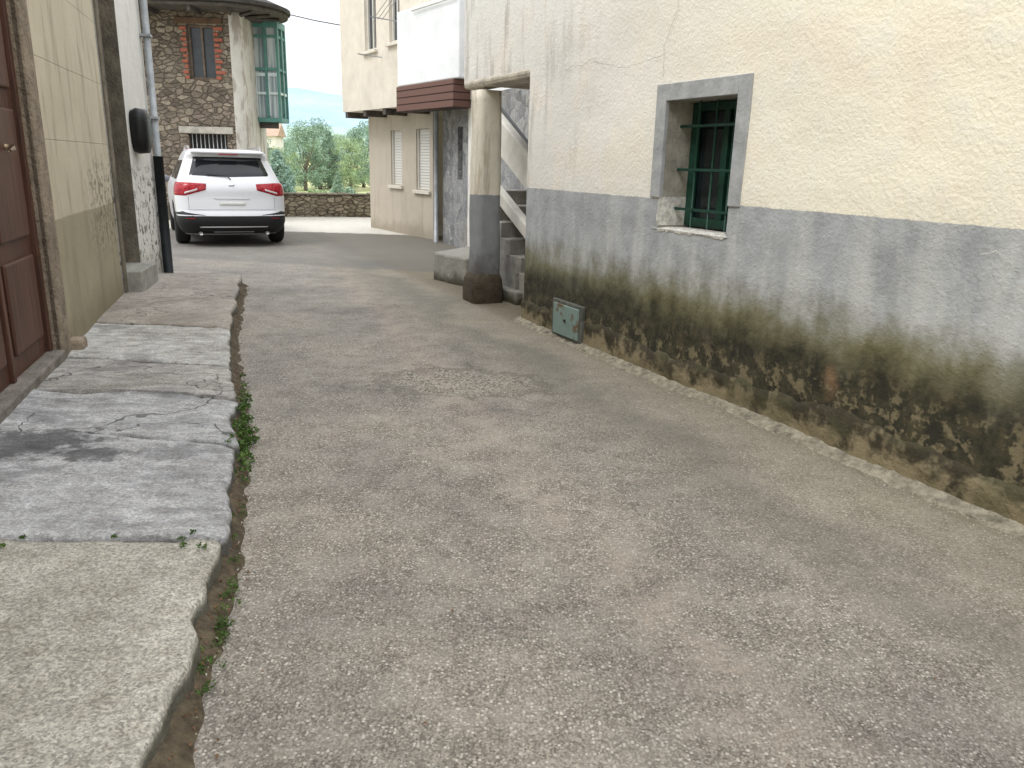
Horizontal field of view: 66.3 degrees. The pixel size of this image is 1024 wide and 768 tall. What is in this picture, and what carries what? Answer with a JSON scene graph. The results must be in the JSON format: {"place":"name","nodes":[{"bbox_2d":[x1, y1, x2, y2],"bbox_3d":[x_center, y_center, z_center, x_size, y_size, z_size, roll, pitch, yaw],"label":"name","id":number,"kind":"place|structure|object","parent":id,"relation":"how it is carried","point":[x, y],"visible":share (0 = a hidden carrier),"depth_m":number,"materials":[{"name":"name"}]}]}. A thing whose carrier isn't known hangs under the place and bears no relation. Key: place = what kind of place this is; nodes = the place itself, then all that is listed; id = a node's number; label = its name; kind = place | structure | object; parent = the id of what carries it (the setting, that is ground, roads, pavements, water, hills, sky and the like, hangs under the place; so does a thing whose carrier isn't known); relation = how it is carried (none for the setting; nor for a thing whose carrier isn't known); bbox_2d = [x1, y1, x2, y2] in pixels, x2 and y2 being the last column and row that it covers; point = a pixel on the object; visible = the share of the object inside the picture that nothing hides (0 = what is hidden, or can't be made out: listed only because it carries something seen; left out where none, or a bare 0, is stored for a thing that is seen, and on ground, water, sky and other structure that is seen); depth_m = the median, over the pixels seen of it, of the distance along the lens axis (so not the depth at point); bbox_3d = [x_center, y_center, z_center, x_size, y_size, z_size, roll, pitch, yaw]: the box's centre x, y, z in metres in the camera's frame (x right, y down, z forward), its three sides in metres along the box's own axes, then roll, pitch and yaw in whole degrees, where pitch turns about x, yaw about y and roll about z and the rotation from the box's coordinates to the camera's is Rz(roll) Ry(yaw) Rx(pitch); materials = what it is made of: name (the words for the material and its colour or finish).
{"place":"outdoors","nodes":[
{"label":"outdoors","id":0,"kind":"place"},
{"bbox_2d":[26,0,122,336],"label":"street wall","id":1,"kind":"structure","parent":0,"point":[63,39],"depth_m":6.29,"materials":[{"name":"paint"}]},
{"bbox_2d":[0,28,46,392],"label":"door leaf","id":2,"kind":"object","parent":1,"relation":"attached to","point":[11,251],"visible":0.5,"depth_m":4.88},
{"bbox_2d":[0,270,16,383],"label":"door meeting stile","id":3,"kind":"object","parent":2,"relation":"attached to","point":[8,344],"depth_m":4.57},
{"bbox_2d":[0,0,60,369],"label":"door frame","id":4,"kind":"structure","parent":1,"relation":"attached to","point":[22,301],"depth_m":4.88,"materials":[{"name":"wood"}]},
{"bbox_2d":[0,320,6,369],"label":"door panel","id":5,"kind":"structure","parent":4,"relation":"in","point":[3,361],"depth_m":4.46,"materials":[{"name":"brown wood"}]},
{"bbox_2d":[0,21,9,88],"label":"door panel","id":6,"kind":"structure","parent":4,"relation":"in","point":[4,81],"depth_m":4.77,"materials":[{"name":"brown wood"}]},
{"bbox_2d":[0,107,29,244],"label":"door panel","id":7,"kind":"structure","parent":4,"relation":"in","point":[14,224],"depth_m":4.79,"materials":[{"name":"brown wood"}]},
{"bbox_2d":[1,254,43,356],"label":"door panel","id":8,"kind":"structure","parent":4,"relation":"in","point":[19,275],"depth_m":4.88,"materials":[{"name":"brown wood"}]},
{"bbox_2d":[0,0,52,350],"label":"door frame edge","id":9,"kind":"structure","parent":4,"relation":"attached to","point":[24,163],"depth_m":5.10,"materials":[{"name":"wood"}]},
{"bbox_2d":[10,0,71,357],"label":"door jamb","id":10,"kind":"object","parent":1,"relation":"attached to","point":[37,132],"depth_m":5.23,"materials":[{"name":"stone"}]},
{"bbox_2d":[92,0,128,292],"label":"door pilaster","id":11,"kind":"object","parent":1,"relation":"attached to","point":[109,133],"depth_m":7.63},
{"bbox_2d":[0,273,241,767],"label":"stone sidewalk","id":12,"kind":"structure","parent":0,"point":[120,425],"depth_m":3.04,"materials":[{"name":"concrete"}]},
{"bbox_2d":[0,350,65,423],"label":"door threshold","id":13,"kind":"object","parent":12,"relation":"on","point":[39,371],"depth_m":4.76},
{"bbox_2d":[70,336,87,349],"bbox_3d":[-3.209,-0.292,5.783,0.120,0.110,0.160,-3,16,-17],"label":"foot stone","id":14,"kind":"object","parent":12,"relation":"on","point":[79,342],"visible":0.65,"depth_m":5.72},
{"bbox_2d":[0,434,234,548],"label":"weeds","id":15,"kind":"object","parent":12,"relation":"on","point":[114,535],"visible":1,"depth_m":2.90,"materials":[{"name":"green plant"}]},
{"bbox_2d":[126,262,157,291],"bbox_3d":[-4.150,-1.129,8.394,0.520,0.260,0.760,-2,16,-12],"label":"door step","id":16,"kind":"object","parent":12,"relation":"on","point":[142,276],"depth_m":8.22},
{"bbox_2d":[267,136,283,166],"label":"walls","id":17,"kind":"structure","parent":0,"point":[277,141],"depth_m":111.13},
{"bbox_2d":[266,124,285,136],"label":"roof","id":18,"kind":"structure","parent":17,"relation":"on","point":[279,132],"depth_m":111.24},
{"bbox_2d":[268,0,341,94],"label":"sky","id":19,"kind":"structure","parent":0,"point":[313,48],"materials":[{"name":"white"}]},
{"bbox_2d":[282,88,367,127],"bbox_3d":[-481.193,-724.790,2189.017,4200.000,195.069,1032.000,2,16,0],"label":"hills","id":20,"kind":"structure","parent":0,"point":[306,104],"depth_m":2053.71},
{"bbox_2d":[283,126,368,159],"bbox_3d":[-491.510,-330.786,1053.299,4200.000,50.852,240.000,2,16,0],"label":"hills","id":21,"kind":"structure","parent":0,"point":[341,130],"depth_m":1034.17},
{"bbox_2d":[294,162,369,193],"bbox_3d":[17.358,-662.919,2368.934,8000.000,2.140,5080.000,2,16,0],"label":"ground","id":22,"kind":"structure","parent":0,"point":[365,190],"depth_m":91.75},
{"bbox_2d":[270,149,295,192],"bbox_3d":[-9.899,-7.856,33.194,2.282,4.061,2.386,-1,16,-10],"label":"blue conifer tree","id":23,"kind":"object","parent":22,"relation":"on","point":[277,159],"visible":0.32,"depth_m":32.75,"materials":[{"name":"green plant"}]},
{"bbox_2d":[280,119,331,190],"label":"tree","id":24,"kind":"object","parent":22,"relation":"on","point":[304,173],"visible":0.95,"depth_m":84.33,"materials":[{"name":"green plant"}]},
{"bbox_2d":[293,116,345,188],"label":"tree","id":25,"kind":"object","parent":22,"relation":"on","point":[323,131],"visible":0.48,"depth_m":87.65,"materials":[{"name":"green plant"}]},
{"bbox_2d":[284,194,370,216],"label":"stone wall","id":26,"kind":"structure","parent":22,"relation":"on","point":[308,205],"depth_m":21.02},
{"bbox_2d":[310,132,346,188],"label":"conifer tree","id":27,"kind":"object","parent":22,"relation":"on","point":[328,186],"visible":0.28,"depth_m":91.20,"materials":[{"name":"green plant"}]},
{"bbox_2d":[331,172,344,192],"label":"conifer tree","id":28,"kind":"object","parent":22,"relation":"on","point":[337,183],"visible":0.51,"depth_m":56.16,"materials":[{"name":"green plant"}]},
{"bbox_2d":[328,137,369,188],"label":"tree","id":29,"kind":"object","parent":22,"relation":"on","point":[349,172],"visible":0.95,"depth_m":86.48,"materials":[{"name":"green plant"}]},
{"bbox_2d":[339,120,369,187],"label":"tree","id":30,"kind":"object","parent":22,"relation":"on","point":[355,132],"visible":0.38,"depth_m":95.06,"materials":[{"name":"green plant"}]},
{"bbox_2d":[352,125,369,184],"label":"tree","id":31,"kind":"object","parent":22,"relation":"on","point":[365,146],"visible":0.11,"depth_m":90.33,"materials":[{"name":"green plant"}]},
{"bbox_2d":[368,111,432,239],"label":"ground floor wall","id":32,"kind":"structure","parent":22,"relation":"on","point":[406,210],"depth_m":16.59,"materials":[{"name":"paint"}]},
{"bbox_2d":[363,110,386,117],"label":"soffit beam","id":33,"kind":"structure","parent":32,"relation":"attached to","point":[367,113],"depth_m":16.54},
{"bbox_2d":[383,108,406,115],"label":"soffit beam","id":34,"kind":"structure","parent":32,"relation":"attached to","point":[387,111],"depth_m":15.71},
{"bbox_2d":[394,130,401,184],"bbox_3d":[-2.385,-4.789,16.607,0.001,1.110,0.540,-9,19,-32],"label":"window shutter","id":35,"kind":"object","parent":32,"relation":"attached to","point":[398,155],"depth_m":16.65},
{"bbox_2d":[392,131,394,184],"bbox_3d":[-2.538,-4.847,16.797,0.040,1.110,0.040,-9,19,-32],"label":"shutter guide","id":36,"kind":"object","parent":35,"relation":"attached to","point":[393,151],"visible":1,"depth_m":16.77,"materials":[{"name":"white metal"}]},
{"bbox_2d":[420,129,429,190],"bbox_3d":[-1.715,-4.468,15.620,0.001,1.180,0.590,-9,19,-32],"label":"window shutter","id":37,"kind":"object","parent":32,"relation":"attached to","point":[424,159],"depth_m":15.65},
{"bbox_2d":[417,129,419,189],"bbox_3d":[-1.881,-4.532,15.831,0.040,1.180,0.040,-9,19,-32],"label":"shutter guide","id":38,"kind":"object","parent":37,"relation":"attached to","point":[418,136],"visible":1,"depth_m":15.79,"materials":[{"name":"white metal"}]},
{"bbox_2d":[439,118,442,224],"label":"end wall","id":39,"kind":"structure","parent":22,"relation":"on","point":[440,171],"depth_m":18.77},
{"bbox_2d":[344,99,470,117],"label":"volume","id":40,"kind":"structure","parent":39,"relation":"on","point":[440,113],"depth_m":16.48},
{"bbox_2d":[339,0,472,111],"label":"wall","id":41,"kind":"structure","parent":40,"relation":"attached to","point":[369,82],"depth_m":16.06,"materials":[{"name":"paint"}]},
{"bbox_2d":[364,0,367,50],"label":"wall reveal","id":42,"kind":"object","parent":41,"relation":"attached to","point":[365,24],"depth_m":15.91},
{"bbox_2d":[367,0,370,49],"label":"window frame","id":43,"kind":"object","parent":42,"relation":"attached to","point":[368,22],"visible":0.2,"depth_m":15.90,"materials":[{"name":"white metal"}]},
{"bbox_2d":[370,0,375,48],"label":"window pane","id":44,"kind":"object","parent":42,"relation":"attached to","point":[371,32],"depth_m":15.86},
{"bbox_2d":[389,0,391,42],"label":"wall reveal","id":45,"kind":"object","parent":41,"relation":"attached to","point":[390,24],"depth_m":14.97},
{"bbox_2d":[392,0,394,41],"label":"window frame","id":46,"kind":"object","parent":45,"relation":"attached to","point":[393,23],"visible":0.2,"depth_m":14.96,"materials":[{"name":"white metal"}]},
{"bbox_2d":[397,0,464,86],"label":"balcony parapet","id":47,"kind":"structure","parent":40,"relation":"attached to","point":[431,43],"depth_m":13.09,"materials":[{"name":"paint"}]},
{"bbox_2d":[396,79,469,112],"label":"balcony cladding","id":48,"kind":"structure","parent":47,"relation":"attached to","point":[449,94],"depth_m":13.26,"materials":[{"name":"wood"}]},
{"bbox_2d":[467,99,471,246],"bbox_3d":[-0.682,-3.466,13.280,0.080,2.550,0.200,-4,17,-20],"label":"white pilaster","id":49,"kind":"object","parent":22,"relation":"on","point":[469,143],"visible":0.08,"depth_m":13.19,"materials":[{"name":"paint"}]},
{"bbox_2d":[443,88,529,247],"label":"street wall","id":50,"kind":"structure","parent":22,"relation":"on","point":[515,104],"depth_m":13.96,"materials":[{"name":"grey stone"}]},
{"bbox_2d":[457,126,462,179],"bbox_3d":[-0.871,-4.077,13.862,0.100,0.900,0.300,-4,17,-20],"label":"street wall reveal","id":51,"kind":"object","parent":50,"relation":"attached to","point":[459,172],"visible":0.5,"depth_m":14.00,"materials":[{"name":"grey stone"}]},
{"bbox_2d":[524,0,1023,488],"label":"street wall","id":52,"kind":"structure","parent":22,"relation":"on","point":[846,264],"depth_m":4.29,"materials":[{"name":"paint"}]},
{"bbox_2d":[552,73,753,343],"bbox_3d":[1.033,-1.163,5.977,0.340,2.055,2.290,-6,17,-25],"label":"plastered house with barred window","id":53,"kind":"structure","parent":52,"relation":"attached to","point":[675,102],"depth_m":5.47,"materials":[{"name":"grey paint"}]},
{"bbox_2d":[553,302,578,340],"bbox_3d":[0.474,-0.553,6.900,0.022,0.275,0.440,-6,17,-25],"label":"meter cover","id":54,"kind":"object","parent":53,"relation":"attached to","point":[569,328],"visible":1,"depth_m":6.87,"materials":[{"name":"teal metal"}]},
{"bbox_2d":[650,84,668,196],"bbox_3d":[1.045,-1.710,5.531,0.032,0.760,0.112,-6,17,-25],"label":"window surround","id":55,"kind":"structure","parent":53,"relation":"in","point":[662,106],"depth_m":5.51,"materials":[{"name":"grey paint"}]},
{"bbox_2d":[656,197,685,224],"bbox_3d":[1.185,-1.252,5.672,0.306,0.200,0.023,-4,17,-20],"label":"window reveal","id":56,"kind":"object","parent":53,"relation":"attached to","point":[667,214],"depth_m":5.65,"materials":[{"name":"paint"}]},
{"bbox_2d":[651,227,725,239],"bbox_3d":[1.329,-1.045,5.413,0.307,0.036,0.820,-6,17,-25],"label":"window sill chipped","id":57,"kind":"object","parent":53,"relation":"attached to","point":[714,234],"depth_m":5.39,"materials":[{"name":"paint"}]},
{"bbox_2d":[689,217,726,229],"bbox_3d":[1.428,-1.101,5.418,0.037,0.060,0.600,-6,17,-25],"label":"window sash","id":58,"kind":"object","parent":57,"relation":"on","point":[712,223],"depth_m":5.48,"materials":[{"name":"green paint"}]},
{"bbox_2d":[684,103,701,225],"bbox_3d":[1.294,-1.561,5.599,0.037,0.840,0.063,-6,17,-25],"label":"window sash","id":59,"kind":"object","parent":53,"relation":"attached to","point":[691,160],"depth_m":5.58,"materials":[{"name":"green paint"}]},
{"bbox_2d":[689,101,701,226],"bbox_3d":[1.269,-1.512,5.420,0.015,0.840,0.015,15,21,40],"label":"bar","id":60,"kind":"object","parent":53,"relation":"attached to","point":[695,163],"visible":1,"depth_m":5.41,"materials":[{"name":"green paint"}]},
{"bbox_2d":[674,207,727,214],"bbox_3d":[1.337,-1.178,5.349,0.025,0.018,0.750,-6,17,-25],"label":"bar","id":61,"kind":"object","parent":53,"relation":"attached to","point":[701,210],"visible":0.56,"depth_m":5.40,"materials":[{"name":"green paint"}]},
{"bbox_2d":[666,74,739,100],"bbox_3d":[1.234,-1.915,5.081,0.032,0.112,0.726,-6,17,-25],"label":"window frame top","id":62,"kind":"structure","parent":53,"relation":"in","point":[726,85],"depth_m":5.04,"materials":[{"name":"grey paint"}]},
{"bbox_2d":[677,168,730,171],"bbox_3d":[1.344,-1.438,5.277,0.025,0.018,0.750,-6,17,-25],"label":"bar","id":63,"kind":"object","parent":53,"relation":"attached to","point":[705,170],"visible":0.56,"depth_m":5.32,"materials":[{"name":"green paint"}]},
{"bbox_2d":[680,123,734,127],"bbox_3d":[1.351,-1.717,5.198,0.025,0.018,0.750,-6,17,-25],"label":"bar","id":64,"kind":"object","parent":53,"relation":"attached to","point":[707,125],"visible":0.56,"depth_m":5.25,"materials":[{"name":"green paint"}]},
{"bbox_2d":[688,102,728,231],"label":"window glass","id":65,"kind":"structure","parent":53,"relation":"in","point":[708,117],"depth_m":5.49,"materials":[{"name":"black"}]},
{"bbox_2d":[706,99,719,228],"bbox_3d":[1.347,-1.466,5.264,0.015,0.840,0.015,1,16,-3],"label":"bar","id":66,"kind":"object","parent":53,"relation":"attached to","point":[713,155],"visible":1,"depth_m":5.25,"materials":[{"name":"green paint"}]},
{"bbox_2d":[699,100,735,110],"bbox_3d":[1.448,-1.855,5.206,0.037,0.055,0.600,-6,17,-25],"label":"window frame","id":67,"kind":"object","parent":53,"relation":"attached to","point":[723,105],"depth_m":5.27,"materials":[{"name":"green paint"}]},
{"bbox_2d":[715,109,734,220],"bbox_3d":[1.440,-1.478,5.307,0.037,0.725,0.060,-6,17,-25],"label":"sash window","id":68,"kind":"structure","parent":53,"relation":"attached to","point":[724,163],"depth_m":5.29,"materials":[{"name":"green paint"}]},
{"bbox_2d":[723,98,737,231],"bbox_3d":[1.425,-1.420,5.108,0.015,0.840,0.015,15,21,40],"label":"bar","id":69,"kind":"object","parent":53,"relation":"attached to","point":[725,218],"visible":0.77,"depth_m":5.11,"materials":[{"name":"green paint"}]},
{"bbox_2d":[727,73,753,206],"bbox_3d":[1.407,-1.487,4.809,0.032,0.780,0.112,-6,17,-25],"label":"window frame right","id":70,"kind":"structure","parent":53,"relation":"in","point":[745,91],"depth_m":4.79,"materials":[{"name":"grey paint"}]},
{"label":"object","id":71,"kind":"object","parent":22,"relation":"on","visible":0},
{"bbox_2d":[464,69,529,89],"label":"overhang edge beam","id":72,"kind":"structure","parent":71,"relation":"attached to","point":[506,79],"depth_m":7.79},
{"bbox_2d":[464,0,531,82],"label":"street wall overhang","id":73,"kind":"object","parent":72,"relation":"on","point":[497,37],"visible":1,"depth_m":7.68,"materials":[{"name":"paint"}]},
{"bbox_2d":[501,113,527,189],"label":"stair parapet","id":74,"kind":"structure","parent":71,"relation":"attached to","point":[514,150],"depth_m":8.96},
{"bbox_2d":[502,108,527,143],"bbox_3d":[0.117,-2.809,8.855,0.036,1.412,2.617,-6,17,-25],"label":"stair handrail","id":75,"kind":"object","parent":74,"relation":"on","point":[522,135],"visible":0.31,"depth_m":8.97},
{"bbox_2d":[372,0,375,47],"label":"window mullion","id":76,"kind":"structure","parent":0,"point":[373,22],"depth_m":15.69},
{"bbox_2d":[169,217,1023,767],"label":"asphalt road","id":77,"kind":"structure","parent":0,"point":[591,603],"depth_m":3.03,"materials":[{"name":"asphalt"}]},
{"bbox_2d":[91,0,124,292],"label":"side walls","id":78,"kind":"structure","parent":77,"relation":"on","point":[107,142],"depth_m":7.60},
{"bbox_2d":[114,0,163,272],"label":"street wall","id":79,"kind":"structure","parent":77,"relation":"on","point":[134,83],"depth_m":8.80,"materials":[{"name":"paint"}]},
{"bbox_2d":[98,0,140,262],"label":"street wall reveal","id":80,"kind":"object","parent":79,"relation":"attached to","point":[108,26],"depth_m":8.30,"materials":[{"name":"stone"}]},
{"bbox_2d":[129,108,152,153],"bbox_3d":[-4.066,-2.774,8.601,0.162,0.480,0.340,-2,16,-12],"label":"mailbox","id":81,"kind":"object","parent":79,"relation":"attached to","point":[140,131],"visible":1,"depth_m":8.47,"materials":[{"name":"black plastic"}]},
{"bbox_2d":[140,0,160,155],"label":"downpipe","id":82,"kind":"object","parent":79,"relation":"attached to","point":[150,74],"visible":1,"depth_m":9.13,"materials":[{"name":"metal"}]},
{"bbox_2d":[153,156,173,272],"bbox_3d":[-4.267,-2.022,9.602,0.116,1.480,0.116,-2,16,-12],"label":"downpipe","id":83,"kind":"object","parent":79,"relation":"attached to","point":[161,194],"visible":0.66,"depth_m":9.54,"materials":[{"name":"metal"}]},
{"bbox_2d":[146,283,250,767],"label":"gutter dirt","id":84,"kind":"structure","parent":77,"relation":"on","point":[181,735],"depth_m":2.55,"materials":[{"name":"soil"}]},
{"bbox_2d":[194,503,247,695],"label":"kerb weeds","id":85,"kind":"object","parent":84,"relation":"on","point":[206,688],"visible":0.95,"depth_m":2.54,"materials":[{"name":"green plant"}]},
{"bbox_2d":[232,372,259,482],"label":"kerb weeds","id":86,"kind":"object","parent":84,"relation":"on","point":[243,429],"visible":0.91,"depth_m":4.24,"materials":[{"name":"green plant"}]},
{"bbox_2d":[138,0,290,219],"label":"stone house with glazed balcony","id":87,"kind":"structure","parent":77,"relation":"on","point":[220,72],"depth_m":17.97,"materials":[{"name":"brown stone"}]},
{"bbox_2d":[187,25,193,78],"bbox_3d":[-7.292,-7.530,17.806,0.050,1.150,0.045,1,16,-1],"label":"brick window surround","id":88,"kind":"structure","parent":87,"relation":"in","point":[189,29],"depth_m":17.78,"materials":[{"name":"brown wood"}]},
{"bbox_2d":[191,28,215,77],"label":"window pane","id":89,"kind":"structure","parent":87,"relation":"in","point":[195,32],"depth_m":17.83,"materials":[{"name":"grey glass"}]},
{"bbox_2d":[168,286,260,760],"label":"weeds","id":90,"kind":"object","parent":77,"relation":"on","point":[193,727],"visible":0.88,"depth_m":2.93,"materials":[{"name":"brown plant"}]},
{"bbox_2d":[165,145,284,242],"bbox_3d":[-5.651,-3.732,15.206,2.167,1.668,4.636,-6,17,-24],"label":"parked car","id":91,"kind":"object","parent":77,"relation":"on","point":[224,192],"visible":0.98,"depth_m":13.34,"materials":[{"name":"white paint"}]},
{"bbox_2d":[196,290,288,763],"bbox_3d":[-1.773,-0.021,5.396,0.394,0.037,8.638,-3,16,-16],"label":"stone grit","id":92,"kind":"object","parent":77,"relation":"on","point":[208,760],"visible":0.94,"depth_m":3.12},
{"bbox_2d":[434,111,437,242],"bbox_3d":[-1.435,-3.937,14.793,0.080,2.500,0.076,-9,19,-32],"label":"downpipe","id":93,"kind":"object","parent":77,"relation":"on","point":[435,176],"visible":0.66,"depth_m":14.77,"materials":[{"name":"metal"}]},
{"bbox_2d":[433,111,438,240],"bbox_3d":[-1.466,-4.064,15.057,0.110,2.600,0.105,-9,19,-32],"label":"downpipe","id":94,"kind":"object","parent":77,"relation":"on","point":[433,175],"visible":0.31,"depth_m":15.05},
{"bbox_2d":[434,246,469,285],"bbox_3d":[-0.370,-1.614,10.638,1.319,0.390,1.850,2,16,0],"label":"concrete stair landing","id":95,"kind":"object","parent":77,"relation":"on","point":[451,266],"visible":0.24,"depth_m":10.05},
{"bbox_2d":[463,272,502,303],"bbox_3d":[-0.328,-1.066,8.804,0.385,0.370,0.376,-6,17,-25],"label":"post base stone","id":96,"kind":"object","parent":77,"relation":"on","point":[482,289],"visible":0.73,"depth_m":8.65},
{"bbox_2d":[468,89,501,274],"bbox_3d":[-0.290,-2.153,8.500,0.290,1.930,0.287,-6,17,-25],"label":"support post","id":97,"kind":"object","parent":96,"relation":"on","point":[484,204],"visible":1,"depth_m":8.39,"materials":[{"name":"paint"}]},
{"bbox_2d":[500,221,522,237],"bbox_3d":[0.199,-1.526,9.454,0.930,0.870,0.390,-6,17,-25],"label":"stair step","id":98,"kind":"object","parent":77,"relation":"on","point":[508,229],"visible":0.11,"depth_m":9.04,"materials":[{"name":"concrete"}]},
{"bbox_2d":[500,237,524,286],"bbox_3d":[0.310,-1.378,9.252,0.930,0.700,0.390,-6,17,-25],"label":"stair step","id":99,"kind":"object","parent":77,"relation":"on","point":[509,246],"visible":0.14,"depth_m":8.93,"materials":[{"name":"concrete"}]},
{"bbox_2d":[503,285,522,304],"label":"stair step","id":100,"kind":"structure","parent":77,"relation":"on","point":[512,296],"depth_m":8.70,"materials":[{"name":"concrete"}]},
{"bbox_2d":[500,205,525,220],"bbox_3d":[0.089,-1.674,9.656,0.930,1.040,0.390,-6,17,-25],"label":"stair step","id":101,"kind":"object","parent":77,"relation":"on","point":[504,216],"visible":0.01,"depth_m":9.27,"materials":[{"name":"concrete"}]},
{"bbox_2d":[505,254,524,289],"bbox_3d":[0.420,-1.230,9.050,0.930,0.530,0.390,-6,17,-25],"label":"stair step","id":102,"kind":"object","parent":77,"relation":"on","point":[517,263],"visible":0.24,"depth_m":8.77,"materials":[{"name":"concrete"}]},
{"bbox_2d":[505,189,526,204],"bbox_3d":[-0.021,-1.821,9.857,0.930,1.210,0.390,-6,17,-25],"label":"stair step","id":103,"kind":"object","parent":77,"relation":"on","point":[518,196],"visible":0.04,"depth_m":9.56,"materials":[{"name":"concrete"}]},
{"bbox_2d":[500,186,525,237],"bbox_3d":[0.074,-1.869,8.851,0.100,1.198,2.250,-6,17,-25],"label":"stair stringer","id":104,"kind":"object","parent":103,"relation":"on","point":[512,211],"visible":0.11,"depth_m":8.88,"materials":[{"name":"white paint"}]},
{"bbox_2d":[515,273,523,298],"bbox_3d":[0.531,-1.082,8.848,0.930,0.360,0.390,-6,17,-25],"label":"stair step","id":105,"kind":"object","parent":77,"relation":"on","point":[520,276],"visible":0.14,"depth_m":8.66,"materials":[{"name":"concrete"}]},
{"bbox_2d":[504,320,1020,548],"bbox_3d":[1.240,0.173,4.982,0.298,0.027,6.196,-6,17,-25],"label":"stone grit","id":106,"kind":"object","parent":77,"relation":"on","point":[785,434],"visible":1,"depth_m":4.39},
{"bbox_2d":[513,316,1023,541],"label":"wall foot rubble","id":107,"kind":"object","parent":77,"relation":"on","point":[1010,527],"depth_m":4.39,"materials":[{"name":"concrete"}]},
{"bbox_2d":[521,299,1023,524],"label":"mortar plinth","id":108,"kind":"structure","parent":77,"relation":"on","point":[847,432],"depth_m":4.37,"materials":[{"name":"concrete"}]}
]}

